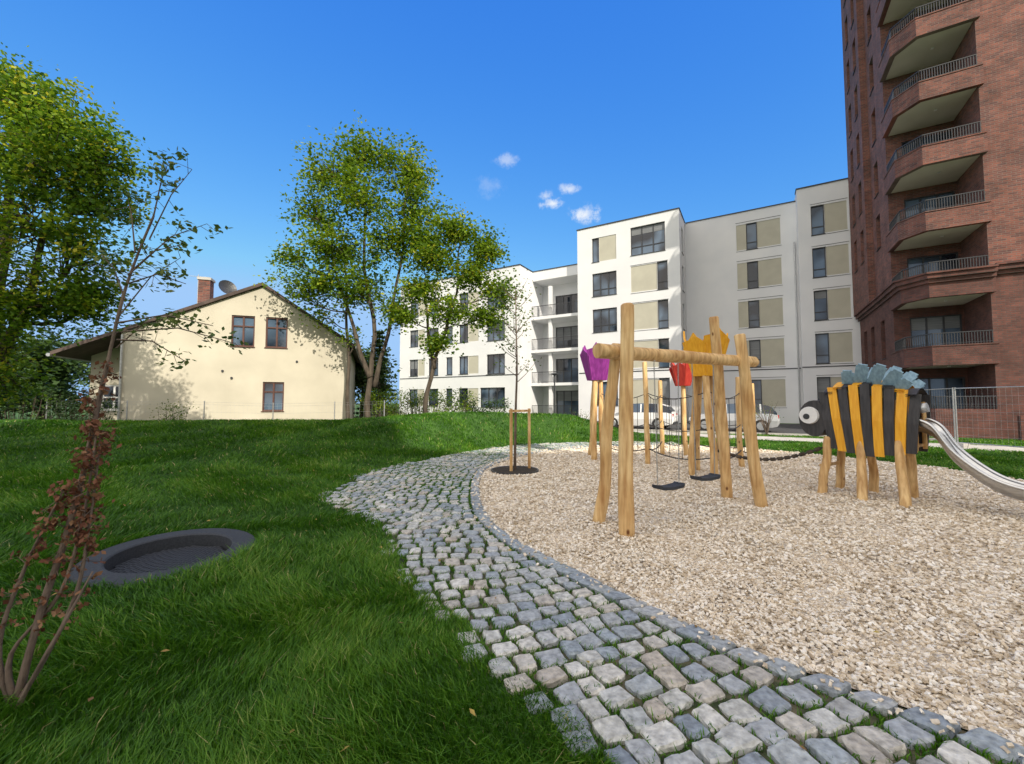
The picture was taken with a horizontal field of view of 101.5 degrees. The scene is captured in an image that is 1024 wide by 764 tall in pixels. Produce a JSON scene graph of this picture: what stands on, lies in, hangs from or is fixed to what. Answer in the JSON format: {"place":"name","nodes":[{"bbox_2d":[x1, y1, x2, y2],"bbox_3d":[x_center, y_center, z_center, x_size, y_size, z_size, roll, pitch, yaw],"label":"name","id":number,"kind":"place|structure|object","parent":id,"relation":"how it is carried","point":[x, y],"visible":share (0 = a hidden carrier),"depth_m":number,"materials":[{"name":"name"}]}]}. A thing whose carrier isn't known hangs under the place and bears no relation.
{"place":"outdoors","nodes":[
{"label":"outdoors","id":0,"kind":"place"},
{"bbox_2d":[0,0,847,403],"label":"sky","id":1,"kind":"structure","parent":0,"point":[550,120],"materials":[{"name":"blue"}]},
{"bbox_2d":[0,404,1023,763],"bbox_3d":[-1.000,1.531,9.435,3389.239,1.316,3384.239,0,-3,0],"label":"ground","id":2,"kind":"structure","parent":0,"point":[504,424],"depth_m":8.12,"materials":[{"name":"green plant"}]},
{"bbox_2d":[0,329,54,405],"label":"background tree","id":3,"kind":"object","parent":2,"relation":"on","point":[30,378],"visible":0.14,"depth_m":16.39,"materials":[{"name":"green plant"}]},
{"bbox_2d":[1,334,89,418],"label":"background tree","id":4,"kind":"object","parent":2,"relation":"on","point":[61,376],"visible":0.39,"depth_m":19.55,"materials":[{"name":"green plant"}]},
{"bbox_2d":[0,383,95,420],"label":"garden shrub","id":5,"kind":"object","parent":2,"relation":"on","point":[36,411],"visible":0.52,"depth_m":16.32,"materials":[{"name":"green plant"}]},
{"bbox_2d":[8,319,125,417],"bbox_3d":[-34.586,-1.025,33.165,8.884,8.492,8.109,0,-3,0],"label":"background tree","id":6,"kind":"object","parent":2,"relation":"on","point":[50,332],"visible":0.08,"depth_m":32.69,"materials":[{"name":"green plant"}]},
{"bbox_2d":[0,42,167,413],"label":"deciduous tree","id":7,"kind":"object","parent":2,"relation":"on","point":[37,127],"visible":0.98,"depth_m":9.39,"materials":[{"name":"green plant"}]},
{"bbox_2d":[45,393,123,421],"bbox_3d":[-15.639,1.153,15.260,2.305,1.657,1.570,0,-3,0],"label":"garden shrub","id":8,"kind":"object","parent":2,"relation":"on","point":[72,407],"visible":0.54,"depth_m":15.22,"materials":[{"name":"green plant"}]},
{"bbox_2d":[72,321,140,388],"bbox_3d":[-26.022,-0.388,29.719,5.481,7.604,6.909,-2,-3,34],"label":"background tree","id":9,"kind":"object","parent":2,"relation":"on","point":[86,380],"visible":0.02,"depth_m":28.32,"materials":[{"name":"green plant"}]},
{"bbox_2d":[0,146,249,710],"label":"dry shrub","id":10,"kind":"object","parent":2,"relation":"on","point":[83,513],"visible":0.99,"depth_m":2.27,"materials":[{"name":"brown plant"}]},
{"bbox_2d":[67,528,254,587],"bbox_3d":[-3.131,1.639,3.853,1.360,0.165,1.360,2,-1,0],"label":"ground trampoline","id":11,"kind":"object","parent":2,"relation":"on","point":[142,557],"visible":0.71,"depth_m":3.96,"materials":[{"name":"black rubber"}]},
{"bbox_2d":[147,401,198,420],"bbox_3d":[-12.714,1.309,15.615,1.403,1.378,1.408,0,-3,0],"label":"garden shrub","id":12,"kind":"object","parent":2,"relation":"on","point":[172,409],"visible":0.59,"depth_m":15.62,"materials":[{"name":"green plant"}]},
{"bbox_2d":[45,399,384,419],"bbox_3d":[-11.700,1.300,16.913,12.733,1.170,0.043,0,-3,-7],"label":"garden wire fence","id":13,"kind":"object","parent":2,"relation":"on","point":[204,404],"visible":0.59,"depth_m":16.83,"materials":[{"name":"metal"}]},
{"bbox_2d":[88,287,355,420],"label":"walls","id":14,"kind":"structure","parent":2,"relation":"on","point":[316,373],"depth_m":18.31,"materials":[{"name":"beige paint"}]},
{"bbox_2d":[101,315,287,411],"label":"window frames","id":15,"kind":"structure","parent":14,"relation":"attached to","point":[243,345],"depth_m":18.71,"materials":[{"name":"wood"}]},
{"bbox_2d":[104,317,286,409],"bbox_3d":[-14.026,-0.830,18.511,7.539,4.170,0.508,0,-3,-5],"label":"window glass","id":16,"kind":"object","parent":15,"relation":"in","point":[271,341],"visible":0.75,"depth_m":18.79,"materials":[{"name":"glass"}]},
{"bbox_2d":[46,334,362,418],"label":"gutters and downpipe","id":17,"kind":"object","parent":14,"relation":"attached to","point":[120,374],"visible":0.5,"depth_m":16.98,"materials":[{"name":"metal"}]},
{"bbox_2d":[50,282,360,364],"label":"roof","id":18,"kind":"structure","parent":14,"relation":"on","point":[86,349],"depth_m":17.69,"materials":[{"name":"brown tile"}]},
{"bbox_2d":[197,277,215,302],"bbox_3d":[-15.309,-3.709,20.865,0.600,2.920,0.600,1,-3,-18],"label":"chimney","id":19,"kind":"object","parent":18,"relation":"on","point":[205,288],"visible":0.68,"depth_m":20.68,"materials":[{"name":"red brick"}]},
{"bbox_2d":[218,280,236,293],"bbox_3d":[-13.877,-3.836,20.372,0.541,2.322,0.650,0,-3,-3],"label":"satellite dish","id":20,"kind":"object","parent":18,"relation":"attached to","point":[226,286],"visible":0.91,"depth_m":20.45,"materials":[{"name":"metal"}]},
{"bbox_2d":[290,219,373,418],"bbox_3d":[-8.135,-2.488,18.741,3.716,9.891,2.567,-1,-3,12],"label":"slender locust tree","id":21,"kind":"object","parent":2,"relation":"on","point":[349,340],"visible":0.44,"depth_m":18.65,"materials":[{"name":"green plant"}]},
{"bbox_2d":[253,110,459,417],"bbox_3d":[-6.650,-4.470,18.100,9.081,13.786,5.151,0,-3,0],"label":"locust tree","id":22,"kind":"object","parent":2,"relation":"on","point":[412,174],"visible":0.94,"depth_m":17.86,"materials":[{"name":"green plant"}]},
{"bbox_2d":[353,330,402,417],"bbox_3d":[-8.684,-0.288,26.958,3.193,6.303,2.971,-2,-4,40],"label":"spruce tree","id":23,"kind":"object","parent":2,"relation":"on","point":[379,344],"visible":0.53,"depth_m":26.86,"materials":[{"name":"green plant"}]},
{"bbox_2d":[354,342,402,415],"bbox_3d":[-10.483,-0.017,30.345,5.499,6.218,5.566,0,-3,0],"label":"background tree","id":24,"kind":"object","parent":2,"relation":"on","point":[360,375],"visible":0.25,"depth_m":29.52,"materials":[{"name":"green plant"}]},
{"bbox_2d":[356,386,476,417],"bbox_3d":[-4.576,1.306,20.262,6.106,2.264,1.535,0,-3,0],"label":"hedge","id":25,"kind":"object","parent":2,"relation":"on","point":[378,411],"visible":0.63,"depth_m":20.18,"materials":[{"name":"green plant"}]},
{"bbox_2d":[372,202,525,413],"bbox_3d":[-2.559,-2.622,17.077,6.562,9.225,3.374,0,-3,0],"label":"locust tree","id":26,"kind":"object","parent":2,"relation":"on","point":[482,250],"visible":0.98,"depth_m":16.91,"materials":[{"name":"green plant"}]},
{"bbox_2d":[456,394,510,412],"bbox_3d":[-1.419,1.589,21.412,3.043,2.009,1.851,0,-3,0],"label":"hedge","id":27,"kind":"object","parent":2,"relation":"on","point":[489,404],"visible":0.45,"depth_m":21.35,"materials":[{"name":"green plant"}]},
{"bbox_2d":[36,440,1023,751],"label":"fallen leaves","id":28,"kind":"object","parent":2,"relation":"on","point":[402,622],"visible":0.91,"depth_m":2.94,"materials":[{"name":"brown plant"}]},
{"bbox_2d":[551,373,557,413],"bbox_3d":[2.600,1.130,25.475,0.480,3.320,0.480,0,-3,0],"label":"street lamp","id":29,"kind":"object","parent":2,"relation":"on","point":[554,374],"visible":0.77,"depth_m":25.44,"materials":[{"name":"metal"}]},
{"bbox_2d":[399,179,861,423],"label":"walls","id":30,"kind":"structure","parent":2,"relation":"on","point":[703,269],"depth_m":34.00,"materials":[{"name":"white paint"}]},
{"bbox_2d":[531,265,577,412],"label":"balconies","id":31,"kind":"structure","parent":30,"relation":"attached to","point":[549,278],"depth_m":38.74,"materials":[{"name":"white concrete"}]},
{"bbox_2d":[532,301,578,416],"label":"balcony railings","id":32,"kind":"object","parent":30,"relation":"attached to","point":[537,343],"visible":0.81,"depth_m":38.30,"materials":[{"name":"metal"}]},
{"bbox_2d":[409,205,830,415],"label":"window frames","id":33,"kind":"structure","parent":30,"relation":"attached to","point":[608,288],"depth_m":34.19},
{"bbox_2d":[411,206,828,414],"bbox_3d":[6.076,-4.739,37.391,35.960,15.590,4.800,-2,-3,30],"label":"window glass","id":34,"kind":"object","parent":33,"relation":"in","point":[820,304],"visible":0.54,"depth_m":35.19,"materials":[{"name":"glass"}]},
{"bbox_2d":[411,223,829,405],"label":"window blinds","id":35,"kind":"object","parent":33,"relation":"attached to","point":[823,384],"depth_m":33.83,"materials":[{"name":"grey fabric"}]},
{"bbox_2d":[401,178,855,378],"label":"roof trim","id":36,"kind":"structure","parent":30,"relation":"on","point":[665,289],"depth_m":32.93,"materials":[{"name":"grey metal"}]},
{"bbox_2d":[418,200,852,406],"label":"facade panels","id":37,"kind":"object","parent":30,"relation":"attached to","point":[643,277],"visible":0.76,"depth_m":32.23,"materials":[{"name":"beige paint"}]},
{"bbox_2d":[793,242,800,411],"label":"downpipes","id":38,"kind":"object","parent":30,"relation":"attached to","point":[797,327],"visible":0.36,"depth_m":31.04,"materials":[{"name":"metal"}]},
{"bbox_2d":[755,402,783,434],"bbox_3d":[11.880,1.647,19.613,1.478,1.707,1.339,-1,-3,21],"label":"young shrub","id":39,"kind":"object","parent":2,"relation":"on","point":[766,428],"visible":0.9,"depth_m":19.52,"materials":[{"name":"green plant"}]},
{"bbox_2d":[634,429,934,440],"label":"road kerb","id":40,"kind":"structure","parent":2,"relation":"on","point":[652,430],"depth_m":19.68,"materials":[{"name":"concrete"}]},
{"bbox_2d":[651,431,1023,451],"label":"path edging","id":41,"kind":"object","parent":2,"relation":"on","point":[822,442],"visible":0.05,"depth_m":16.07,"materials":[{"name":"concrete"}]},
{"bbox_2d":[841,0,1023,440],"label":"brick tower","id":42,"kind":"structure","parent":2,"relation":"on","point":[934,101],"depth_m":19.69,"materials":[{"name":"brick"}]},
{"bbox_2d":[843,0,965,408],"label":"window frames","id":43,"kind":"structure","parent":42,"relation":"in","point":[953,192],"depth_m":21.15,"materials":[{"name":"metal"}]},
{"bbox_2d":[900,84,963,408],"bbox_3d":[25.571,-17.755,18.834,18.796,39.770,5.725,-5,-6,60],"label":"window glass","id":44,"kind":"structure","parent":42,"relation":"in","point":[935,383],"depth_m":21.03,"materials":[{"name":"glass"}]},
{"bbox_2d":[924,386,1023,447],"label":"construction fence","id":45,"kind":"object","parent":2,"relation":"on","point":[964,445],"visible":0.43,"depth_m":13.95,"materials":[{"name":"metal"}]},
{"bbox_2d":[318,441,1023,763],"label":"cobblestone path","id":46,"kind":"structure","parent":0,"point":[665,735],"depth_m":2.35,"materials":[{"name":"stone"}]},
{"bbox_2d":[480,446,1023,741],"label":"gravel surface","id":47,"kind":"object","parent":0,"point":[938,657],"visible":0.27,"depth_m":4.12,"materials":[{"name":"beige gravel"}]},
{"bbox_2d":[484,274,541,474],"bbox_3d":[0.057,-0.196,9.331,1.108,4.375,1.157,-3,-4,41],"label":"staked young tree","id":48,"kind":"object","parent":47,"relation":"on","point":[512,468],"visible":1,"depth_m":9.35,"materials":[{"name":"green plant"}]},
{"bbox_2d":[580,342,609,459],"bbox_3d":[2.324,0.557,11.531,0.900,3.187,1.242,0,-3,0],"label":"purple tulip play post","id":49,"kind":"object","parent":47,"relation":"on","point":[596,371],"visible":0.78,"depth_m":11.18,"materials":[{"name":"brown wood"}]},
{"bbox_2d":[592,303,767,536],"bbox_3d":[2.328,0.424,5.735,3.104,2.962,0.773,2,-3,-30],"label":"log frame","id":50,"kind":"object","parent":47,"relation":"on","point":[624,355],"visible":0.98,"depth_m":5.21,"materials":[{"name":"brown wood"}]},
{"bbox_2d":[653,360,714,484],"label":"chains","id":51,"kind":"object","parent":50,"relation":"hanging from","point":[678,422],"visible":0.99,"depth_m":5.59,"materials":[{"name":"metal"}]},
{"bbox_2d":[652,473,720,490],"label":"swing seats","id":52,"kind":"object","parent":51,"relation":"hanging from","point":[674,485],"visible":1,"depth_m":5.54,"materials":[{"name":"black rubber"}]},
{"bbox_2d":[669,363,692,454],"bbox_3d":[4.952,0.740,12.077,0.707,2.855,0.782,0,-3,0],"label":"red tulip play post","id":53,"kind":"object","parent":47,"relation":"on","point":[685,377],"visible":0.77,"depth_m":11.98,"materials":[{"name":"brown wood"}]},
{"bbox_2d":[682,329,729,474],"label":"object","id":54,"kind":"object","parent":47,"relation":"on","point":[703,373],"visible":0.66,"depth_m":8.45,"materials":[{"name":"brown wood"}]},
{"bbox_2d":[602,362,822,466],"bbox_3d":[5.087,0.767,9.875,3.422,2.575,5.015,2,-3,-31],"label":"rope climbing course","id":55,"kind":"object","parent":47,"relation":"on","point":[740,456],"visible":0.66,"depth_m":10.16,"materials":[{"name":"brown wood"}]},
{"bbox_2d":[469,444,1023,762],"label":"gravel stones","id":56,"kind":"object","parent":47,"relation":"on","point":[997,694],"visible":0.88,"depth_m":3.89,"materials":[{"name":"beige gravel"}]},
{"bbox_2d":[817,436,918,507],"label":"log legs","id":57,"kind":"object","parent":47,"relation":"on","point":[906,474],"visible":0.69,"depth_m":6.58,"materials":[{"name":"brown wood"}]},
{"bbox_2d":[818,379,930,456],"bbox_3d":[5.828,0.559,6.757,0.720,1.228,1.288,2,-3,-34],"label":"striped body","id":58,"kind":"object","parent":57,"relation":"on","point":[876,424],"visible":0.76,"depth_m":6.50,"materials":[{"name":"yellow wood"}]},
{"bbox_2d":[799,400,829,435],"bbox_3d":[5.421,0.633,7.360,0.720,0.620,0.423,2,-3,-34],"label":"head with eyes","id":59,"kind":"object","parent":58,"relation":"attached to","point":[811,422],"visible":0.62,"depth_m":7.18},
{"bbox_2d":[841,363,925,399],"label":"bee wings","id":60,"kind":"object","parent":58,"relation":"attached to","point":[895,376],"visible":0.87,"depth_m":6.55},
{"bbox_2d":[919,417,1023,500],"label":"slide rims and legs","id":61,"kind":"object","parent":47,"relation":"on","point":[955,443],"visible":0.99,"depth_m":5.85,"materials":[{"name":"silver metal"}]},
{"bbox_2d":[918,402,929,450],"bbox_3d":[6.170,0.657,6.241,0.562,0.721,0.184,2,-3,-34],"label":"frame","id":62,"kind":"object","parent":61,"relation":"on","point":[924,408],"visible":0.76,"depth_m":6.39,"materials":[{"name":"wood"}]},
{"bbox_2d":[597,421,953,437],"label":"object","id":63,"kind":"structure","parent":0,"point":[790,428],"depth_m":24.45,"materials":[{"name":"concrete"}]},
{"bbox_2d":[613,403,677,429],"bbox_3d":[7.491,2.004,24.835,4.260,1.490,2.060,-2,-3,30],"label":"parked car","id":64,"kind":"object","parent":63,"relation":"on","point":[640,415],"visible":0.41,"depth_m":23.86,"materials":[{"name":"white paint"}]},
{"bbox_2d":[689,404,779,432],"bbox_3d":[11.891,1.888,22.538,4.260,1.490,2.060,-2,-3,30],"label":"parked car","id":65,"kind":"object","parent":63,"relation":"on","point":[774,422],"visible":0.46,"depth_m":21.23,"materials":[{"name":"silver metal"}]},
{"bbox_2d":[635,431,1023,450],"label":"concrete path","id":66,"kind":"structure","parent":0,"point":[930,444],"depth_m":16.48,"materials":[{"name":"grey concrete"}]}
]}

